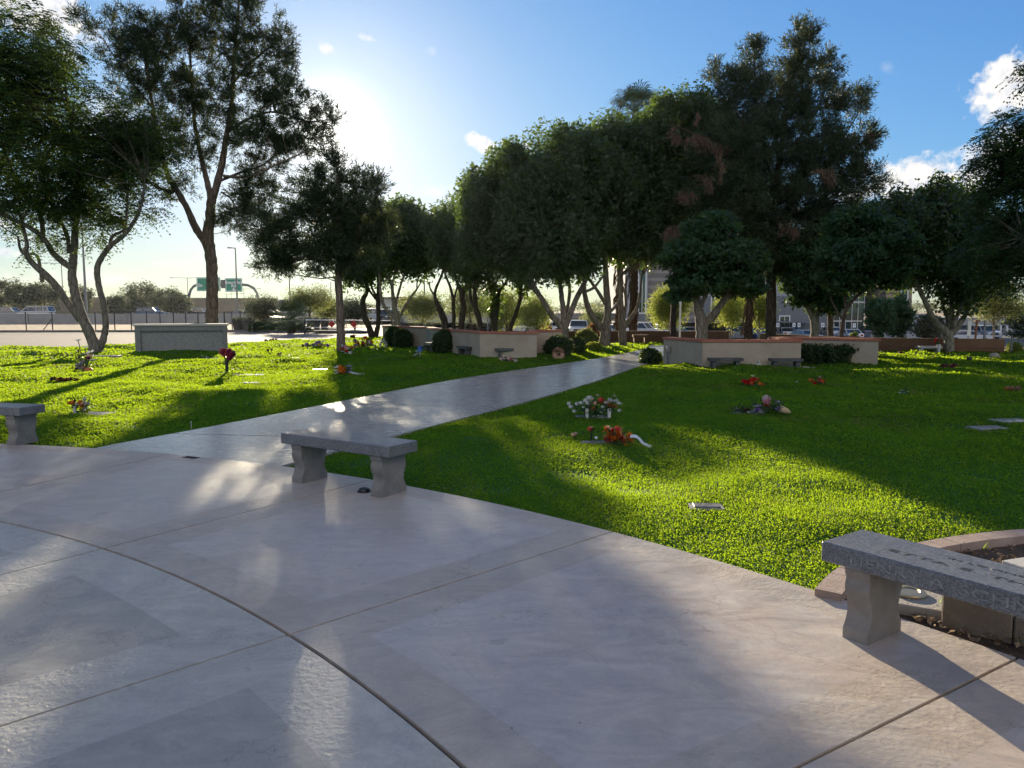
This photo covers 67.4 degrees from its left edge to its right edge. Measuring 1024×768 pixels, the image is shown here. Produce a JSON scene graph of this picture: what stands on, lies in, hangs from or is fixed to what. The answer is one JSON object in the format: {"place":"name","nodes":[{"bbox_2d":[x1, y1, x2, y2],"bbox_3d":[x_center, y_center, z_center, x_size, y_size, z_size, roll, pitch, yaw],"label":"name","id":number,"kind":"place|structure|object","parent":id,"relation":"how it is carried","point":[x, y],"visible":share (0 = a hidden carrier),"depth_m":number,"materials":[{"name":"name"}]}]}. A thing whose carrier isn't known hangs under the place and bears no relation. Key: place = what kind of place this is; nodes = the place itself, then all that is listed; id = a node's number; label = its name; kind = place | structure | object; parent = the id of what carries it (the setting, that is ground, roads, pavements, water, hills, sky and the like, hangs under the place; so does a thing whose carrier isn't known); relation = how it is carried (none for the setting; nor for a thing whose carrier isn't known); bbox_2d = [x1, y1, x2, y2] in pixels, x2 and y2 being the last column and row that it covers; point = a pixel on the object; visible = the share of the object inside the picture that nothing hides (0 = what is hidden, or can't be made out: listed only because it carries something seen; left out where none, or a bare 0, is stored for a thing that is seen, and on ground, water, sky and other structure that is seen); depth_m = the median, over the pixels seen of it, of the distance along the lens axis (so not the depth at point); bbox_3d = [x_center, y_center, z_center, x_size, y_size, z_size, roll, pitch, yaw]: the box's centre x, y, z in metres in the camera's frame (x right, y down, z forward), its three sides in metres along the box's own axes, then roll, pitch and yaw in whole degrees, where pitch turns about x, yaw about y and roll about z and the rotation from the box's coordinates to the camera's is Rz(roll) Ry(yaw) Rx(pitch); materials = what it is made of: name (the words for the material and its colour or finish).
{"place":"outdoors","nodes":[
{"label":"outdoors","id":0,"kind":"place"},
{"bbox_2d":[0,332,382,346],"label":"road","id":1,"kind":"structure","parent":0,"point":[57,339],"depth_m":44.98,"materials":[{"name":"grey asphalt"}]},
{"bbox_2d":[98,345,663,466],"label":"path","id":2,"kind":"structure","parent":0,"point":[396,413],"depth_m":11.86,"materials":[{"name":"concrete"}]},
{"bbox_2d":[0,444,1023,767],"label":"plaza","id":3,"kind":"structure","parent":0,"point":[164,610],"depth_m":3.59,"materials":[{"name":"concrete"}]},
{"bbox_2d":[0,403,44,445],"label":"stone bench","id":4,"kind":"object","parent":3,"relation":"on","point":[21,420],"visible":1,"depth_m":8.97,"materials":[{"name":"stone"}]},
{"bbox_2d":[281,428,416,497],"bbox_3d":[-1.466,0.690,6.842,1.320,0.450,0.370,4,7,33],"label":"stone bench","id":5,"kind":"object","parent":3,"relation":"on","point":[309,446],"visible":1,"depth_m":6.65,"materials":[{"name":"stone"}]},
{"bbox_2d":[821,529,1023,645],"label":"stone bench","id":6,"kind":"object","parent":3,"relation":"on","point":[880,569],"visible":1,"depth_m":3.54,"materials":[{"name":"stone"}]},
{"bbox_2d":[0,336,1023,589],"bbox_3d":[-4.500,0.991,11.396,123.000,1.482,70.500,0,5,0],"label":"lawn","id":7,"kind":"structure","parent":0,"point":[664,504],"depth_m":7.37,"materials":[{"name":"plant"}]},
{"bbox_2d":[75,339,97,370],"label":"artificial roses","id":8,"kind":"object","parent":7,"relation":"on","point":[80,365],"visible":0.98,"depth_m":20.10,"materials":[{"name":"multicoloured plant"}]},
{"bbox_2d":[77,411,115,415],"bbox_3d":[-6.367,0.495,11.687,0.620,0.111,0.360,1,6,12],"label":"grave marker","id":9,"kind":"object","parent":7,"relation":"on","point":[98,413],"visible":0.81,"depth_m":11.62,"materials":[{"name":"grey stone"}]},
{"bbox_2d":[67,399,93,413],"bbox_3d":[-6.549,0.359,11.658,0.364,0.267,0.341,0,5,0],"label":"flower bouquet","id":10,"kind":"object","parent":9,"relation":"on","point":[79,404],"visible":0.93,"depth_m":11.59,"materials":[{"name":"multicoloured plant"}]},
{"bbox_2d":[0,0,198,353],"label":"feathery tree","id":11,"kind":"object","parent":7,"relation":"on","point":[125,148],"visible":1,"depth_m":25.92,"materials":[{"name":"green plant"}]},
{"bbox_2d":[131,323,228,352],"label":"granite niche wall","id":12,"kind":"structure","parent":7,"relation":"on","point":[191,337],"depth_m":27.98,"materials":[{"name":"stone"}]},
{"bbox_2d":[61,0,347,322],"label":"pine tree","id":13,"kind":"object","parent":7,"relation":"on","point":[150,50],"visible":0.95,"depth_m":30.68,"materials":[{"name":"green plant"}]},
{"bbox_2d":[219,348,237,371],"bbox_3d":[-6.839,-0.560,18.599,0.442,0.624,0.388,0,5,0],"label":"flower vase","id":14,"kind":"object","parent":7,"relation":"on","point":[229,353],"visible":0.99,"depth_m":18.49,"materials":[{"name":"red plant"}]},
{"bbox_2d":[236,138,405,351],"bbox_3d":[-6.461,-4.510,26.304,5.632,7.484,3.548,0,5,0],"label":"pine tree","id":15,"kind":"object","parent":7,"relation":"on","point":[341,235],"visible":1,"depth_m":25.62,"materials":[{"name":"green plant"}]},
{"bbox_2d":[331,192,407,337],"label":"leaning tree","id":16,"kind":"object","parent":7,"relation":"on","point":[370,277],"visible":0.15,"depth_m":40.62,"materials":[{"name":"green plant"}]},
{"bbox_2d":[360,192,437,325],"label":"vase shaped tree","id":17,"kind":"object","parent":7,"relation":"on","point":[407,257],"visible":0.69,"depth_m":36.75,"materials":[{"name":"green plant"}]},
{"bbox_2d":[391,328,413,348],"bbox_3d":[-4.563,-1.854,32.026,0.989,1.000,1.025,0,5,0],"label":"round bush","id":18,"kind":"object","parent":7,"relation":"on","point":[402,338],"visible":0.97,"depth_m":31.75,"materials":[{"name":"green plant"}]},
{"bbox_2d":[418,199,461,328],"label":"slender tree","id":19,"kind":"object","parent":7,"relation":"on","point":[439,227],"visible":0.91,"depth_m":34.83,"materials":[{"name":"green plant"}]},
{"bbox_2d":[430,328,452,353],"bbox_3d":[-2.446,-1.467,27.569,0.988,1.096,1.074,0,5,0],"label":"round bush","id":20,"kind":"object","parent":7,"relation":"on","point":[441,340],"visible":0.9,"depth_m":27.28,"materials":[{"name":"green plant"}]},
{"bbox_2d":[433,191,465,328],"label":"slender tree","id":21,"kind":"object","parent":7,"relation":"on","point":[451,208],"visible":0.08,"depth_m":37.68,"materials":[{"name":"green plant"}]},
{"bbox_2d":[445,223,477,329],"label":"slender tree","id":22,"kind":"object","parent":7,"relation":"on","point":[461,324],"visible":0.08,"depth_m":33.69,"materials":[{"name":"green plant"}]},
{"bbox_2d":[382,325,561,358],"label":"planter wall","id":23,"kind":"structure","parent":7,"relation":"on","point":[528,343],"depth_m":24.73,"materials":[{"name":"paint"}]},
{"bbox_2d":[454,242,492,330],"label":"slender tree","id":24,"kind":"object","parent":7,"relation":"on","point":[476,280],"visible":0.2,"depth_m":32.73,"materials":[{"name":"green plant"}]},
{"bbox_2d":[479,265,511,330],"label":"slender tree","id":25,"kind":"object","parent":7,"relation":"on","point":[493,287],"visible":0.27,"depth_m":33.70,"materials":[{"name":"green plant"}]},
{"bbox_2d":[502,270,542,330],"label":"slender tree","id":26,"kind":"object","parent":7,"relation":"on","point":[521,292],"visible":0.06,"depth_m":32.78,"materials":[{"name":"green plant"}]},
{"bbox_2d":[449,116,643,338],"bbox_3d":[1.277,-5.731,29.854,7.438,9.233,6.754,0,5,0],"label":"ficus tree","id":27,"kind":"object","parent":7,"relation":"on","point":[527,219],"visible":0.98,"depth_m":28.11,"materials":[{"name":"green plant"}]},
{"bbox_2d":[542,334,574,355],"bbox_3d":[1.569,-1.224,25.960,1.118,0.937,1.313,0,5,0],"label":"round bush","id":28,"kind":"object","parent":7,"relation":"on","point":[551,344],"visible":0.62,"depth_m":25.60,"materials":[{"name":"green plant"}]},
{"bbox_2d":[569,335,586,352],"bbox_3d":[2.300,-1.312,27.212,0.726,0.838,1.043,0,5,0],"label":"round bush","id":29,"kind":"object","parent":7,"relation":"on","point":[579,345],"visible":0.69,"depth_m":26.96,"materials":[{"name":"green plant"}]},
{"bbox_2d":[575,327,598,343],"bbox_3d":[3.032,-1.796,31.084,1.061,1.063,1.156,0,5,0],"label":"flowering shrub","id":30,"kind":"object","parent":7,"relation":"on","point":[587,335],"visible":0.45,"depth_m":30.78,"materials":[{"name":"green plant"}]},
{"bbox_2d":[567,394,621,417],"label":"flowers","id":31,"kind":"object","parent":7,"relation":"on","point":[587,407],"visible":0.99,"depth_m":10.98,"materials":[{"name":"white plant"}]},
{"bbox_2d":[603,425,651,446],"bbox_3d":[1.306,0.582,8.713,0.568,0.258,0.362,1,6,11],"label":"flower pile","id":32,"kind":"object","parent":7,"relation":"on","point":[620,437],"visible":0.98,"depth_m":8.65,"materials":[{"name":"orange plant"}]},
{"bbox_2d":[611,209,684,346],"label":"ficus tree","id":33,"kind":"object","parent":7,"relation":"on","point":[624,323],"visible":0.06,"depth_m":32.79,"materials":[{"name":"brown plant"}]},
{"bbox_2d":[568,331,728,342],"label":"wall","id":34,"kind":"structure","parent":7,"relation":"on","point":[655,336],"depth_m":37.46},
{"bbox_2d":[575,78,724,345],"bbox_3d":[5.254,-6.842,31.699,7.533,11.195,5.316,-3,6,-26],"label":"ficus tree","id":35,"kind":"object","parent":7,"relation":"on","point":[659,163],"visible":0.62,"depth_m":30.17,"materials":[{"name":"green plant"}]},
{"bbox_2d":[638,346,662,363],"bbox_3d":[4.150,-0.810,23.019,0.766,0.648,0.872,0,5,0],"label":"shrub","id":36,"kind":"object","parent":7,"relation":"on","point":[649,355],"visible":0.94,"depth_m":22.79,"materials":[{"name":"green plant"}]},
{"bbox_2d":[688,503,724,510],"bbox_3d":[1.527,1.003,6.047,0.260,0.111,0.170,0,5,5],"label":"grave marker","id":37,"kind":"object","parent":7,"relation":"on","point":[711,506],"visible":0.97,"depth_m":5.99,"materials":[{"name":"grey stone"}]},
{"bbox_2d":[649,77,769,336],"bbox_3d":[9.041,-7.896,36.377,7.641,12.589,6.003,0,5,0],"label":"ficus tree","id":38,"kind":"object","parent":7,"relation":"on","point":[673,317],"visible":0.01,"depth_m":36.41,"materials":[{"name":"green plant"}]},
{"bbox_2d":[653,207,775,338],"bbox_3d":[6.333,-3.058,24.289,3.977,5.014,3.267,-3,6,-28],"label":"broadleaf tree","id":39,"kind":"object","parent":7,"relation":"on","point":[712,253],"visible":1,"depth_m":23.48,"materials":[{"name":"green plant"}]},
{"bbox_2d":[707,358,743,367],"bbox_3d":[5.588,-0.503,20.138,0.880,0.360,0.303,0,5,0],"label":"stone bench","id":40,"kind":"object","parent":7,"relation":"on","point":[713,362],"visible":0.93,"depth_m":19.98,"materials":[{"name":"grey stone"}]},
{"bbox_2d":[735,214,766,338],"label":"tree","id":41,"kind":"object","parent":7,"relation":"on","point":[747,326],"visible":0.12,"depth_m":30.78,"materials":[{"name":"brown plant"}]},
{"bbox_2d":[737,395,779,413],"bbox_3d":[3.690,0.327,11.511,0.627,0.346,0.343,-1,6,-13],"label":"flower arrangement","id":42,"kind":"object","parent":7,"relation":"on","point":[764,406],"visible":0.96,"depth_m":11.45,"materials":[{"name":"multicoloured plant"}]},
{"bbox_2d":[663,336,880,366],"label":"planter wall","id":43,"kind":"structure","parent":7,"relation":"on","point":[697,351],"depth_m":20.44,"materials":[{"name":"paint"}]},
{"bbox_2d":[660,8,899,338],"bbox_3d":[9.484,-7.569,29.142,10.074,13.090,5.900,-1,6,-12],"label":"pine tree","id":44,"kind":"object","parent":7,"relation":"on","point":[807,151],"visible":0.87,"depth_m":28.43,"materials":[{"name":"green plant"}]},
{"bbox_2d":[768,358,803,366],"bbox_3d":[7.173,-0.498,20.139,0.830,0.350,0.303,0,5,0],"label":"stone bench","id":45,"kind":"object","parent":7,"relation":"on","point":[795,361],"visible":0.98,"depth_m":20.01,"materials":[{"name":"grey stone"}]},
{"bbox_2d":[772,236,850,336],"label":"leafy tree","id":46,"kind":"object","parent":7,"relation":"on","point":[812,298],"visible":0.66,"depth_m":28.25,"materials":[{"name":"green plant"}]},
{"bbox_2d":[801,343,859,364],"bbox_3d":[9.043,-0.758,21.752,1.746,0.844,0.948,0,5,0],"label":"box hedge","id":47,"kind":"object","parent":7,"relation":"on","point":[810,353],"visible":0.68,"depth_m":21.44,"materials":[{"name":"green plant"}]},
{"bbox_2d":[806,202,928,337],"bbox_3d":[10.233,-2.835,22.370,3.259,4.891,3.014,-5,8,-44],"label":"slim tree","id":48,"kind":"object","parent":7,"relation":"on","point":[863,254],"visible":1,"depth_m":21.81,"materials":[{"name":"green plant"}]},
{"bbox_2d":[760,333,1004,352],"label":"wall","id":49,"kind":"structure","parent":7,"relation":"on","point":[961,344],"depth_m":27.61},
{"bbox_2d":[814,529,1023,600],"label":"bed kerb","id":50,"kind":"structure","parent":7,"relation":"on","point":[831,585],"depth_m":5.08,"materials":[{"name":"beige concrete"}]},
{"bbox_2d":[846,544,1023,659],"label":"planter bed","id":51,"kind":"object","parent":7,"relation":"on","point":[1017,653],"visible":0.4,"depth_m":3.88,"materials":[{"name":"soil"}]},
{"bbox_2d":[898,585,941,620],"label":"vase block","id":52,"kind":"structure","parent":51,"relation":"on","point":[923,602],"depth_m":4.03,"materials":[{"name":"stone"}]},
{"bbox_2d":[910,544,1022,655],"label":"leaf litter","id":53,"kind":"object","parent":51,"relation":"on","point":[930,619],"visible":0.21,"depth_m":3.87,"materials":[{"name":"brown plant"}]},
{"bbox_2d":[941,595,1023,646],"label":"stone block","id":54,"kind":"structure","parent":51,"relation":"on","point":[972,619],"depth_m":3.73,"materials":[{"name":"grey stone"}]},
{"bbox_2d":[865,169,1023,351],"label":"spreading tree","id":55,"kind":"object","parent":7,"relation":"on","point":[934,208],"visible":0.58,"depth_m":25.86,"materials":[{"name":"green plant"}]},
{"bbox_2d":[939,59,1023,310],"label":"feathery tree","id":56,"kind":"object","parent":7,"relation":"on","point":[1008,172],"visible":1,"depth_m":18.64,"materials":[{"name":"green plant"}]},
{"bbox_2d":[0,311,1023,350],"bbox_3d":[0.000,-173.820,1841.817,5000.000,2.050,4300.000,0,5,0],"label":"ground","id":57,"kind":"structure","parent":0,"point":[62,327],"depth_m":79.07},
{"bbox_2d":[0,277,45,309],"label":"background tree","id":58,"kind":"object","parent":57,"relation":"on","point":[22,295],"visible":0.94,"depth_m":148.33,"materials":[{"name":"green plant"}]},
{"bbox_2d":[29,278,65,310],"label":"background tree","id":59,"kind":"object","parent":57,"relation":"on","point":[50,292],"visible":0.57,"depth_m":153.28,"materials":[{"name":"green plant"}]},
{"bbox_2d":[67,284,95,310],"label":"background tree","id":60,"kind":"object","parent":57,"relation":"on","point":[89,294],"visible":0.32,"depth_m":164.20,"materials":[{"name":"green plant"}]},
{"bbox_2d":[81,225,87,313],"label":"light pole","id":61,"kind":"object","parent":57,"relation":"on","point":[85,288],"visible":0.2,"depth_m":118.89,"materials":[{"name":"silver metal"}]},
{"bbox_2d":[97,292,130,313],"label":"background tree","id":62,"kind":"object","parent":57,"relation":"on","point":[117,304],"visible":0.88,"depth_m":138.55,"materials":[{"name":"green plant"}]},
{"bbox_2d":[2,312,254,329],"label":"chain link fence","id":63,"kind":"object","parent":57,"relation":"on","point":[114,320],"visible":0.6,"depth_m":57.76,"materials":[{"name":"grey metal"}]},
{"bbox_2d":[1,297,275,313],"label":"sound wall","id":64,"kind":"structure","parent":57,"relation":"on","point":[227,305],"depth_m":183.49,"materials":[{"name":"beige concrete"}]},
{"bbox_2d":[118,278,166,307],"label":"background tree","id":65,"kind":"object","parent":57,"relation":"on","point":[131,293],"visible":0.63,"depth_m":158.14,"materials":[{"name":"green plant"}]},
{"bbox_2d":[146,286,190,313],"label":"background tree","id":66,"kind":"object","parent":57,"relation":"on","point":[158,300],"visible":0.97,"depth_m":153.60,"materials":[{"name":"green plant"}]},
{"bbox_2d":[0,330,336,332],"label":"road kerb","id":67,"kind":"structure","parent":57,"relation":"on","point":[327,331],"depth_m":55.76,"materials":[{"name":"grey concrete"}]},
{"bbox_2d":[188,277,258,307],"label":"sign gantry","id":68,"kind":"object","parent":57,"relation":"on","point":[228,284],"visible":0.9,"depth_m":163.15,"materials":[{"name":"green metal"}]},
{"bbox_2d":[238,293,283,321],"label":"background tree","id":69,"kind":"object","parent":57,"relation":"on","point":[261,310],"visible":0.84,"depth_m":61.29,"materials":[{"name":"green plant"}]},
{"bbox_2d":[0,313,548,324],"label":"freeway barrier","id":70,"kind":"object","parent":57,"relation":"on","point":[124,318],"visible":0.49,"depth_m":94.98,"materials":[{"name":"concrete"}]},
{"bbox_2d":[264,298,314,332],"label":"bush","id":71,"kind":"object","parent":57,"relation":"on","point":[294,307],"visible":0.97,"depth_m":53.36,"materials":[{"name":"green plant"}]},
{"bbox_2d":[280,282,335,321],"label":"background tree","id":72,"kind":"object","parent":57,"relation":"on","point":[312,300],"visible":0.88,"depth_m":57.42,"materials":[{"name":"green plant"}]},
{"bbox_2d":[311,294,335,326],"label":"background tree","id":73,"kind":"object","parent":57,"relation":"on","point":[330,313],"visible":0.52,"depth_m":73.50,"materials":[{"name":"green plant"}]},
{"bbox_2d":[303,319,393,333],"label":"gate barrier","id":74,"kind":"object","parent":57,"relation":"on","point":[332,323],"visible":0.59,"depth_m":52.30,"materials":[{"name":"grey metal"}]},
{"bbox_2d":[333,293,375,329],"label":"background tree","id":75,"kind":"object","parent":57,"relation":"on","point":[352,309],"visible":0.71,"depth_m":62.82,"materials":[{"name":"green plant"}]},
{"bbox_2d":[391,284,450,325],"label":"background tree","id":76,"kind":"object","parent":57,"relation":"on","point":[420,305],"visible":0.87,"depth_m":65.14,"materials":[{"name":"green plant"}]},
{"bbox_2d":[441,282,487,329],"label":"background tree","id":77,"kind":"object","parent":57,"relation":"on","point":[470,314],"visible":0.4,"depth_m":69.29,"materials":[{"name":"green plant"}]},
{"bbox_2d":[478,286,526,330],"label":"background tree","id":78,"kind":"object","parent":57,"relation":"on","point":[508,313],"visible":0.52,"depth_m":63.47,"materials":[{"name":"green plant"}]},
{"bbox_2d":[514,288,557,329],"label":"background tree","id":79,"kind":"object","parent":57,"relation":"on","point":[531,316],"visible":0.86,"depth_m":59.06,"materials":[{"name":"green plant"}]},
{"bbox_2d":[578,302,613,326],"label":"background tree","id":80,"kind":"object","parent":57,"relation":"on","point":[599,313],"visible":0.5,"depth_m":83.88,"materials":[{"name":"green plant"}]},
{"bbox_2d":[613,263,624,330],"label":"fan palm","id":81,"kind":"object","parent":57,"relation":"on","point":[616,323],"visible":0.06,"depth_m":40.68,"materials":[{"name":"brown plant"}]},
{"bbox_2d":[607,78,660,330],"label":"fan palm","id":82,"kind":"object","parent":57,"relation":"on","point":[637,94],"visible":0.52,"depth_m":38.84,"materials":[{"name":"green plant"}]},
{"bbox_2d":[643,282,692,330],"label":"background tree","id":83,"kind":"object","parent":57,"relation":"on","point":[661,311],"visible":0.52,"depth_m":57.67,"materials":[{"name":"green plant"}]},
{"bbox_2d":[369,299,1004,313],"bbox_3d":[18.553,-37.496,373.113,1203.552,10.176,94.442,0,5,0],"label":"woods","id":84,"kind":"object","parent":57,"relation":"on","point":[599,304],"visible":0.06,"depth_m":360.37,"materials":[{"name":"green plant"}]},
{"bbox_2d":[608,210,857,330],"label":"office building","id":85,"kind":"structure","parent":57,"relation":"on","point":[651,280],"depth_m":113.02,"materials":[{"name":"white"}]},
{"bbox_2d":[638,268,646,313],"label":"window","id":86,"kind":"structure","parent":85,"relation":"in","point":[644,282],"depth_m":112.08,"materials":[{"name":"white glass"}]},
{"bbox_2d":[707,295,758,338],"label":"background tree","id":87,"kind":"object","parent":57,"relation":"on","point":[732,311],"visible":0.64,"depth_m":53.91,"materials":[{"name":"green plant"}]},
{"bbox_2d":[752,294,777,338],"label":"background tree","id":88,"kind":"object","parent":57,"relation":"on","point":[760,307],"visible":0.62,"depth_m":57.36,"materials":[{"name":"green plant"}]},
{"bbox_2d":[757,194,912,335],"bbox_3d":[15.215,-5.195,35.633,8.182,7.193,5.978,0,5,0],"label":"ficus tree","id":89,"kind":"object","parent":57,"relation":"on","point":[830,326],"visible":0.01,"depth_m":35.77,"materials":[{"name":"green plant"}]},
{"bbox_2d":[834,292,864,329],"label":"glass lobby","id":90,"kind":"object","parent":57,"relation":"on","point":[854,314],"visible":0.12,"depth_m":118.51,"materials":[{"name":"grey"}]},
{"bbox_2d":[861,297,898,337],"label":"background tree","id":91,"kind":"object","parent":57,"relation":"on","point":[880,318],"visible":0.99,"depth_m":61.26,"materials":[{"name":"green plant"}]},
{"bbox_2d":[864,286,911,311],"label":"banded tower","id":92,"kind":"structure","parent":57,"relation":"on","point":[883,293],"depth_m":115.80,"materials":[{"name":"white"}]},
{"bbox_2d":[885,291,918,337],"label":"background tree","id":93,"kind":"object","parent":57,"relation":"on","point":[906,314],"visible":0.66,"depth_m":63.34,"materials":[{"name":"green plant"}]},
{"bbox_2d":[910,313,945,337],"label":"background tree","id":94,"kind":"object","parent":57,"relation":"on","point":[925,327],"visible":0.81,"depth_m":61.55,"materials":[{"name":"green plant"}]},
{"bbox_2d":[912,314,1021,332],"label":"building","id":95,"kind":"structure","parent":57,"relation":"on","point":[1002,329],"depth_m":122.54,"materials":[{"name":"white"}]},
{"bbox_2d":[965,281,1023,338],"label":"background tree","id":96,"kind":"object","parent":57,"relation":"on","point":[1006,310],"visible":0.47,"depth_m":47.35,"materials":[{"name":"green plant"}]},
{"bbox_2d":[1000,305,1023,338],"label":"background tree","id":97,"kind":"object","parent":57,"relation":"on","point":[1017,324],"visible":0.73,"depth_m":59.66,"materials":[{"name":"green plant"}]},
{"bbox_2d":[0,0,1023,310],"label":"sky","id":98,"kind":"structure","parent":0,"point":[425,87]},
{"bbox_2d":[448,319,820,322],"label":"freeway","id":99,"kind":"structure","parent":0,"point":[612,321],"depth_m":100.75,"materials":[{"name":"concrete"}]},
{"bbox_2d":[16,306,55,313],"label":"car","id":100,"kind":"object","parent":99,"relation":"on","point":[39,309],"visible":0.28,"depth_m":116.56,"materials":[{"name":"white paint"}]},
{"bbox_2d":[317,325,1023,346],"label":"parking lot","id":101,"kind":"structure","parent":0,"point":[363,330],"depth_m":84.61,"materials":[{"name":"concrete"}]},
{"bbox_2d":[954,330,992,338],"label":"parked car","id":102,"kind":"object","parent":101,"relation":"on","point":[961,333],"visible":0.24,"depth_m":85.15,"materials":[{"name":"white paint"}]},
{"bbox_2d":[965,325,1001,338],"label":"parked car","id":103,"kind":"object","parent":101,"relation":"on","point":[989,331],"visible":0.46,"depth_m":96.88,"materials":[{"name":"grey paint"}]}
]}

